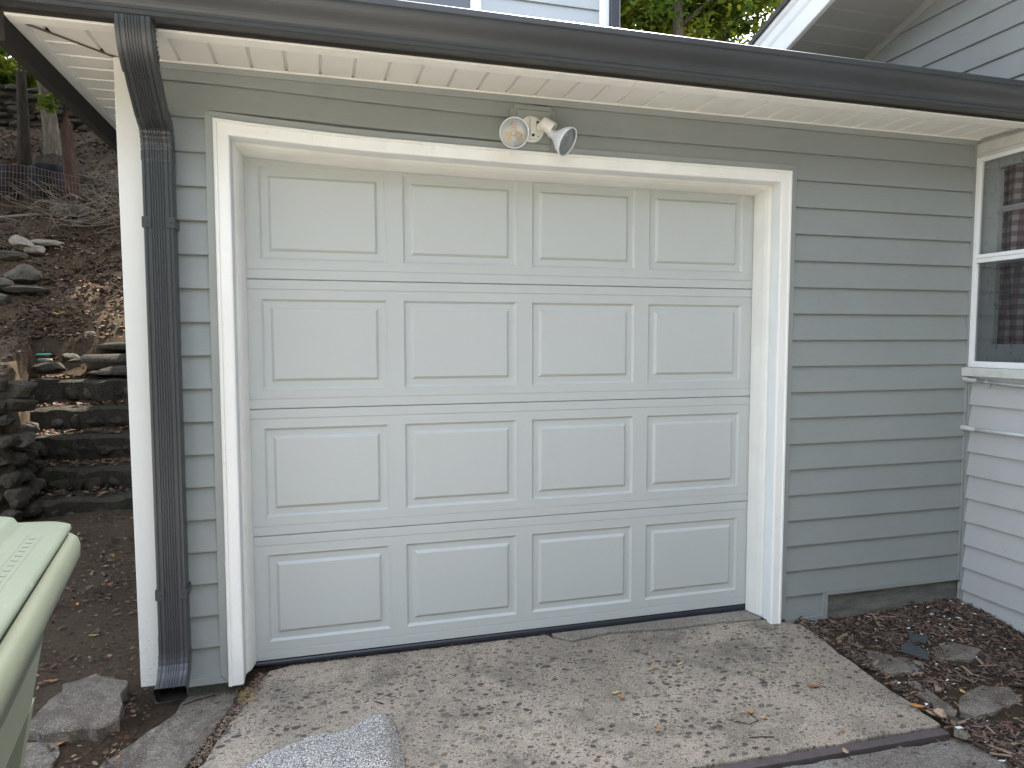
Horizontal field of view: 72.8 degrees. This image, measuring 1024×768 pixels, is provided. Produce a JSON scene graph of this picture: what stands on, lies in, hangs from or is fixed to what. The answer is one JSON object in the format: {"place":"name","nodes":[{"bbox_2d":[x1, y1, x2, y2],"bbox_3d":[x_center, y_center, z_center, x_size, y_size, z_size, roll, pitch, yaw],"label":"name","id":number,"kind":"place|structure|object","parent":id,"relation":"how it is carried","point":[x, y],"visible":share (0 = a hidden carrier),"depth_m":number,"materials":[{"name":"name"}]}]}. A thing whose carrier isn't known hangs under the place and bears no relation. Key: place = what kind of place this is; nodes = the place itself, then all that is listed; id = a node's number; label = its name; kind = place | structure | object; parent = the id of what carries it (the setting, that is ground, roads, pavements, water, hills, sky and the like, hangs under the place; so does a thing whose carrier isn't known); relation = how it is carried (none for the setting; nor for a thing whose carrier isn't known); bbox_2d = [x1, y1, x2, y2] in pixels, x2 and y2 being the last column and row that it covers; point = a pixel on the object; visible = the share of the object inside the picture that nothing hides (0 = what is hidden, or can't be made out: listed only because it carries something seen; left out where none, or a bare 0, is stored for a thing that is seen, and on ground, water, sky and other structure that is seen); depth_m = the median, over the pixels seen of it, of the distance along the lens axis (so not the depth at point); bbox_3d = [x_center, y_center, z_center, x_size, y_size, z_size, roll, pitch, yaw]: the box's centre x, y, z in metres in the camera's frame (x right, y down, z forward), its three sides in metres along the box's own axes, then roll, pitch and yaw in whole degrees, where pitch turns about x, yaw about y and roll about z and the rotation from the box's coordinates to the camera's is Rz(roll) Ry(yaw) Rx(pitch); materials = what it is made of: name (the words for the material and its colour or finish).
{"place":"outdoors","nodes":[
{"label":"outdoors","id":0,"kind":"place"},
{"bbox_2d":[99,687,239,767],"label":"side path","id":1,"kind":"structure","parent":0,"point":[174,741],"depth_m":2.47,"materials":[{"name":"concrete"}]},
{"bbox_2d":[183,695,215,704],"bbox_3d":[-1.210,1.222,2.686,0.117,0.007,0.007,-3,5,-36],"label":"twig","id":2,"kind":"object","parent":1,"relation":"on","point":[199,699],"visible":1,"depth_m":2.68,"materials":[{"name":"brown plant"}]},
{"bbox_2d":[5,6,774,58],"label":"sky","id":3,"kind":"structure","parent":0,"point":[750,38],"materials":[{"name":"white"}]},
{"bbox_2d":[0,127,1023,767],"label":"ground","id":4,"kind":"structure","parent":0,"point":[114,625],"depth_m":4.05,"materials":[{"name":"soil"}]},
{"bbox_2d":[0,293,13,305],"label":"stone","id":5,"kind":"object","parent":4,"relation":"on","point":[4,299],"visible":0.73,"depth_m":6.78,"materials":[{"name":"grey stone"}]},
{"bbox_2d":[0,277,14,291],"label":"stone","id":6,"kind":"object","parent":4,"relation":"on","point":[4,282],"visible":0.7,"depth_m":7.04,"materials":[{"name":"grey stone"}]},
{"bbox_2d":[0,250,27,260],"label":"stone","id":7,"kind":"object","parent":4,"relation":"on","point":[10,255],"visible":0.94,"depth_m":7.60,"materials":[{"name":"grey stone"}]},
{"bbox_2d":[0,56,37,87],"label":"shrub","id":8,"kind":"object","parent":4,"relation":"on","point":[6,78],"visible":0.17,"depth_m":13.84,"materials":[{"name":"green plant"}]},
{"bbox_2d":[3,264,41,282],"bbox_3d":[-5.183,-1.162,7.334,0.324,0.211,0.317,-4,5,-44],"label":"stone","id":9,"kind":"object","parent":4,"relation":"on","point":[23,273],"visible":0.86,"depth_m":7.25,"materials":[{"name":"grey stone"}]},
{"bbox_2d":[0,378,45,522],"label":"rubble wall","id":10,"kind":"structure","parent":4,"relation":"on","point":[23,484],"depth_m":4.81,"materials":[{"name":"stone"}]},
{"bbox_2d":[15,63,31,166],"bbox_3d":[-7.728,-8.246,10.409,6.665,10.065,6.159,-1,4,-16],"label":"tree","id":11,"kind":"object","parent":4,"relation":"on","point":[24,157],"visible":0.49,"depth_m":10.66,"materials":[{"name":"brown plant"}]},
{"bbox_2d":[2,285,50,293],"bbox_3d":[-4.970,-0.971,7.111,0.442,0.089,0.177,-1,4,-16],"label":"stone","id":12,"kind":"object","parent":4,"relation":"on","point":[18,289],"visible":1,"depth_m":7.06,"materials":[{"name":"grey stone"}]},
{"bbox_2d":[0,161,63,201],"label":"wire fence","id":13,"kind":"object","parent":4,"relation":"on","point":[11,174],"visible":0.51,"depth_m":9.32,"materials":[{"name":"grey metal"}]},
{"bbox_2d":[24,245,44,254],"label":"stone","id":14,"kind":"object","parent":4,"relation":"on","point":[37,249],"visible":0.96,"depth_m":7.86,"materials":[{"name":"grey stone"}]},
{"bbox_2d":[9,234,33,247],"bbox_3d":[-5.597,-1.623,7.935,0.389,0.084,0.449,14,14,-16],"label":"stone","id":15,"kind":"object","parent":14,"relation":"on","point":[18,240],"visible":0.98,"depth_m":7.85,"materials":[{"name":"grey stone"}]},
{"bbox_2d":[0,516,79,767],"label":"wheeled bin","id":16,"kind":"object","parent":4,"relation":"on","point":[38,561],"visible":1,"depth_m":1.03,"materials":[{"name":"plastic"}]},
{"bbox_2d":[0,164,81,210],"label":"wire fence","id":17,"kind":"object","parent":4,"relation":"on","point":[5,185],"visible":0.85,"depth_m":9.09,"materials":[{"name":"grey metal"}]},
{"bbox_2d":[23,742,59,767],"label":"paving piece","id":18,"kind":"object","parent":4,"relation":"on","point":[33,756],"visible":0.58,"depth_m":2.34,"materials":[{"name":"stone"}]},
{"bbox_2d":[34,353,51,355],"bbox_3d":[-4.203,-0.264,6.222,0.132,0.022,0.132,-1,4,-16],"label":"utility cap","id":19,"kind":"object","parent":4,"relation":"on","point":[44,354],"visible":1,"depth_m":6.18,"materials":[{"name":"teal plastic"}]},
{"bbox_2d":[0,84,90,131],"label":"dry stone wall","id":20,"kind":"structure","parent":4,"relation":"on","point":[8,106],"depth_m":13.12,"materials":[{"name":"grey stone"}]},
{"bbox_2d":[29,239,64,246],"bbox_3d":[-5.501,-1.664,8.205,0.364,0.093,0.224,-1,4,-16],"label":"stone","id":21,"kind":"object","parent":4,"relation":"on","point":[50,243],"visible":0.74,"depth_m":8.14,"materials":[{"name":"grey stone"}]},
{"bbox_2d":[35,81,61,154],"bbox_3d":[-6.892,-8.279,10.409,6.107,10.367,5.406,-1,4,-16],"label":"tree","id":22,"kind":"object","parent":4,"relation":"on","point":[47,106],"visible":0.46,"depth_m":10.47,"materials":[{"name":"grey plant"}]},
{"bbox_2d":[0,47,21,72],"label":"bough","id":23,"kind":"object","parent":22,"relation":"attached to","point":[8,64],"visible":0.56,"depth_m":9.03,"materials":[{"name":"green plant"}]},
{"bbox_2d":[31,362,66,373],"bbox_3d":[-4.039,-0.141,6.038,0.252,0.110,0.183,-1,4,-16],"label":"stone","id":24,"kind":"object","parent":4,"relation":"on","point":[48,367],"visible":1,"depth_m":5.98,"materials":[{"name":"grey stone"}]},
{"bbox_2d":[38,358,52,361],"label":"stone","id":25,"kind":"object","parent":24,"relation":"on","point":[45,360],"visible":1,"depth_m":6.04,"materials":[{"name":"grey stone"}]},
{"bbox_2d":[43,679,60,681],"bbox_3d":[-1.868,1.207,2.825,0.073,0.008,0.028,11,-6,-39],"label":"fallen leaf","id":26,"kind":"object","parent":4,"relation":"on","point":[51,680],"visible":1,"depth_m":2.83,"materials":[{"name":"orange plant"}]},
{"bbox_2d":[0,208,104,217],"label":"fallen branch","id":27,"kind":"object","parent":4,"relation":"on","point":[34,214],"visible":0.78,"depth_m":8.84,"materials":[{"name":"brown wood"}]},
{"bbox_2d":[0,163,120,233],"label":"brush pile","id":28,"kind":"object","parent":4,"relation":"on","point":[106,202],"visible":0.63,"depth_m":9.06,"materials":[{"name":"brown wood"}]},
{"bbox_2d":[35,153,85,183],"bbox_3d":[-6.602,-3.073,10.102,0.605,0.539,0.557,-1,4,-16],"label":"stone","id":29,"kind":"object","parent":4,"relation":"on","point":[52,158],"visible":0.34,"depth_m":9.92,"materials":[{"name":"grey stone"}]},
{"bbox_2d":[52,203,84,217],"bbox_3d":[-5.845,-2.271,9.131,0.366,0.196,0.265,-1,4,-16],"label":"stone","id":30,"kind":"object","parent":4,"relation":"on","point":[72,210],"visible":0.37,"depth_m":9.04,"materials":[{"name":"grey stone"}]},
{"bbox_2d":[60,104,80,204],"bbox_3d":[-5.807,-6.636,8.881,5.472,8.967,4.885,-1,4,-16],"label":"tree","id":31,"kind":"object","parent":4,"relation":"on","point":[68,156],"visible":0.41,"depth_m":9.22,"materials":[{"name":"red plant"}]},
{"bbox_2d":[0,126,153,767],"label":"leaf litter","id":32,"kind":"object","parent":4,"relation":"on","point":[72,463],"visible":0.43,"depth_m":6.75,"materials":[{"name":"brown plant"}]},
{"bbox_2d":[28,674,128,742],"bbox_3d":[-1.596,1.247,2.590,0.313,0.152,0.411,-1,4,-16],"label":"concrete block","id":33,"kind":"object","parent":4,"relation":"on","point":[91,707],"depth_m":2.52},
{"bbox_2d":[30,377,127,402],"bbox_3d":[-3.412,0.036,6.421,1.700,0.211,0.482,-1,4,-16],"label":"stone step","id":34,"kind":"object","parent":4,"relation":"on","point":[99,389],"visible":0.42,"depth_m":6.12,"materials":[{"name":"grey stone"}]},
{"bbox_2d":[87,365,126,375],"bbox_3d":[-3.353,-0.132,6.371,0.950,0.090,0.280,-1,4,-16],"label":"stone slab","id":35,"kind":"object","parent":34,"relation":"on","point":[117,370],"depth_m":6.19,"materials":[{"name":"grey stone"}]},
{"bbox_2d":[68,354,126,362],"bbox_3d":[-3.604,-0.238,6.401,0.852,0.081,0.254,-1,4,-16],"label":"stone slab","id":36,"kind":"object","parent":35,"relation":"on","point":[103,358],"depth_m":6.27,"materials":[{"name":"grey stone"}]},
{"bbox_2d":[61,353,78,359],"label":"stone","id":37,"kind":"object","parent":36,"relation":"on","point":[67,356],"visible":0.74,"depth_m":6.24,"materials":[{"name":"grey stone"}]},
{"bbox_2d":[30,403,129,431],"bbox_3d":[-3.284,0.277,6.147,1.610,0.211,0.468,-1,4,-16],"label":"stone step","id":38,"kind":"object","parent":4,"relation":"on","point":[67,417],"visible":0.53,"depth_m":5.86,"materials":[{"name":"grey stone"}]},
{"bbox_2d":[29,488,132,517],"bbox_3d":[-2.896,0.915,5.304,1.340,0.212,0.459,-1,4,-16],"label":"stone step","id":39,"kind":"object","parent":4,"relation":"on","point":[63,505],"visible":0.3,"depth_m":5.06,"materials":[{"name":"grey stone"}]},
{"bbox_2d":[35,430,130,460],"bbox_3d":[-3.150,0.495,5.856,1.525,0.212,0.487,-1,4,-16],"label":"stone step","id":40,"kind":"object","parent":4,"relation":"on","point":[70,446],"visible":0.47,"depth_m":5.61,"materials":[{"name":"grey stone"}]},
{"bbox_2d":[34,461,131,491],"bbox_3d":[-3.024,0.727,5.581,1.430,0.216,0.474,-1,4,-16],"label":"stone step","id":41,"kind":"object","parent":4,"relation":"on","point":[85,476],"visible":0.48,"depth_m":5.34,"materials":[{"name":"grey stone"}]},
{"bbox_2d":[70,220,100,227],"bbox_3d":[-5.429,-2.026,8.840,0.341,0.111,0.133,-2,4,-24],"label":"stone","id":42,"kind":"object","parent":4,"relation":"on","point":[82,224],"visible":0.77,"depth_m":8.79,"materials":[{"name":"grey stone"}]},
{"bbox_2d":[85,331,95,335],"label":"stone","id":43,"kind":"object","parent":4,"relation":"on","point":[91,333],"visible":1,"depth_m":6.61,"materials":[{"name":"grey stone"}]},
{"bbox_2d":[92,342,125,349],"bbox_3d":[-3.607,-0.364,6.631,0.692,0.080,0.275,-1,4,-16],"label":"stone slab","id":44,"kind":"object","parent":4,"relation":"on","point":[114,346],"depth_m":6.47,"materials":[{"name":"grey stone"}]},
{"bbox_2d":[0,0,1023,703],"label":"garage","id":45,"kind":"structure","parent":4,"relation":"on","point":[420,354],"depth_m":3.05,"materials":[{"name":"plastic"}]},
{"bbox_2d":[243,156,753,668],"bbox_3d":[0.056,0.102,3.183,2.487,2.187,0.052,-1,4,-16],"label":"garage door","id":46,"kind":"structure","parent":45,"relation":"in","point":[482,410],"depth_m":3.12,"materials":[{"name":"metal"}]},
{"bbox_2d":[405,0,619,27],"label":"house","id":47,"kind":"structure","parent":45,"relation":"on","point":[606,13],"depth_m":5.49,"materials":[{"name":"plastic"}]},
{"bbox_2d":[405,0,480,9],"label":"window","id":48,"kind":"structure","parent":47,"relation":"in","point":[469,4],"depth_m":5.29,"materials":[{"name":"white glass"}]},
{"bbox_2d":[499,104,576,155],"bbox_3d":[0.098,-1.052,2.855,0.335,0.227,0.207,-1,4,-16],"label":"flood light","id":49,"kind":"object","parent":45,"relation":"attached to","point":[527,127],"visible":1,"depth_m":2.87,"materials":[{"name":"white glass"}]},
{"bbox_2d":[186,597,1023,767],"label":"bark mulch","id":50,"kind":"object","parent":4,"relation":"on","point":[1009,754],"visible":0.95,"depth_m":3.12,"materials":[{"name":"brown wood"}]},
{"bbox_2d":[234,685,256,704],"bbox_3d":[-1.051,1.222,2.735,0.088,0.020,0.187,-1,4,-16],"label":"dry grass tuft","id":51,"kind":"object","parent":50,"relation":"on","point":[242,695],"visible":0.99,"depth_m":2.72,"materials":[{"name":"plant"}]},
{"bbox_2d":[178,600,1005,766],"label":"paint flakes","id":52,"kind":"object","parent":50,"relation":"on","point":[958,727],"visible":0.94,"depth_m":3.14,"materials":[{"name":"white paint"}]},
{"bbox_2d":[862,652,923,676],"bbox_3d":[1.698,1.251,3.079,0.249,0.045,0.190,-1,4,-16],"label":"paving fragment","id":53,"kind":"object","parent":50,"relation":"on","point":[887,664],"visible":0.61,"depth_m":3.06,"materials":[{"name":"stone"}]},
{"bbox_2d":[901,641,928,660],"bbox_3d":[1.821,1.212,3.140,0.107,0.018,0.154,-1,4,-16],"label":"slate shard","id":54,"kind":"object","parent":50,"relation":"on","point":[910,648],"visible":1,"depth_m":3.14,"materials":[{"name":"grey stone"}]},
{"bbox_2d":[907,632,926,643],"bbox_3d":[1.900,1.192,3.257,0.085,0.019,0.061,3,5,39],"label":"slate shard","id":55,"kind":"object","parent":50,"relation":"on","point":[920,638],"visible":1,"depth_m":3.25,"materials":[{"name":"grey stone"}]},
{"bbox_2d":[908,681,956,719],"bbox_3d":[1.689,1.282,2.794,0.080,0.052,0.251,-1,4,-11],"label":"paving fragment","id":56,"kind":"object","parent":50,"relation":"on","point":[928,696],"visible":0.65,"depth_m":2.77,"materials":[{"name":"stone"}]},
{"bbox_2d":[933,708,945,717],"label":"stone","id":57,"kind":"object","parent":50,"relation":"on","point":[939,712],"visible":1,"depth_m":2.63,"materials":[{"name":"beige stone"}]},
{"bbox_2d":[931,643,980,661],"bbox_3d":[2.036,1.244,3.183,0.272,0.041,0.153,-1,4,-16],"label":"paving fragment","id":58,"kind":"object","parent":50,"relation":"on","point":[955,652],"visible":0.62,"depth_m":3.17,"materials":[{"name":"stone"}]},
{"bbox_2d":[954,729,970,739],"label":"stone","id":59,"kind":"object","parent":50,"relation":"on","point":[962,734],"visible":1,"depth_m":2.51,"materials":[{"name":"grey stone"}]},
{"bbox_2d":[958,685,1022,720],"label":"paving fragment","id":60,"kind":"object","parent":50,"relation":"on","point":[983,703],"visible":0.76,"depth_m":2.78,"materials":[{"name":"stone"}]},
{"bbox_2d":[549,610,761,642],"bbox_3d":[0.733,1.215,3.406,1.160,0.108,0.164,-1,4,-16],"label":"driveway apron","id":61,"kind":"object","parent":4,"relation":"on","point":[680,623],"visible":0.3,"depth_m":3.37,"materials":[{"name":"concrete"}]},
{"bbox_2d":[620,0,776,42],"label":"tree","id":62,"kind":"object","parent":4,"relation":"on","point":[686,21],"visible":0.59,"depth_m":17.24,"materials":[{"name":"green plant"}]},
{"bbox_2d":[627,0,782,44],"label":"tree","id":63,"kind":"object","parent":4,"relation":"on","point":[748,29],"visible":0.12,"depth_m":18.90,"materials":[{"name":"plant"}]},
{"bbox_2d":[709,728,949,767],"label":"edging strip","id":64,"kind":"object","parent":4,"relation":"on","point":[922,738],"visible":0.81,"depth_m":2.45,"materials":[{"name":"wood"}]},
{"bbox_2d":[747,0,1023,632],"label":"house wing","id":65,"kind":"structure","parent":4,"relation":"on","point":[982,37],"depth_m":3.56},
{"bbox_2d":[960,425,1023,436],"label":"conduit pipe","id":66,"kind":"object","parent":65,"relation":"attached to","point":[967,428],"visible":1,"depth_m":3.52,"materials":[{"name":"white metal"}]},
{"bbox_2d":[962,376,1023,387],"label":"conduit pipe","id":67,"kind":"object","parent":65,"relation":"attached to","point":[976,380],"visible":1,"depth_m":3.52,"materials":[{"name":"white metal"}]},
{"bbox_2d":[962,131,1023,378],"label":"window","id":68,"kind":"structure","parent":65,"relation":"in","point":[996,335],"depth_m":3.51,"materials":[{"name":"paint"}]},
{"bbox_2d":[1001,163,1023,251],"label":"curtain","id":69,"kind":"object","parent":65,"relation":"hanging from","point":[1013,230],"visible":0.31,"depth_m":3.49,"materials":[{"name":"fabric"}]},
{"bbox_2d":[783,739,1010,767],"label":"parking pad","id":70,"kind":"object","parent":4,"relation":"on","point":[941,754],"visible":0.96,"depth_m":2.42,"materials":[{"name":"grey concrete"}]},
{"bbox_2d":[199,620,939,767],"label":"driveway","id":71,"kind":"structure","parent":0,"point":[727,694],"depth_m":2.71,"materials":[{"name":"concrete"}]},
{"bbox_2d":[236,712,405,767],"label":"granule sheet","id":72,"kind":"object","parent":71,"relation":"on","point":[372,741],"visible":1,"depth_m":2.33,"materials":[{"name":"grey stone"}]},
{"bbox_2d":[909,702,928,707],"bbox_3d":[1.582,1.252,2.700,0.073,0.007,0.029,5,10,18],"label":"fallen leaf","id":73,"kind":"object","parent":71,"relation":"on","point":[917,705],"visible":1,"depth_m":2.70,"materials":[{"name":"plant"}]}
]}

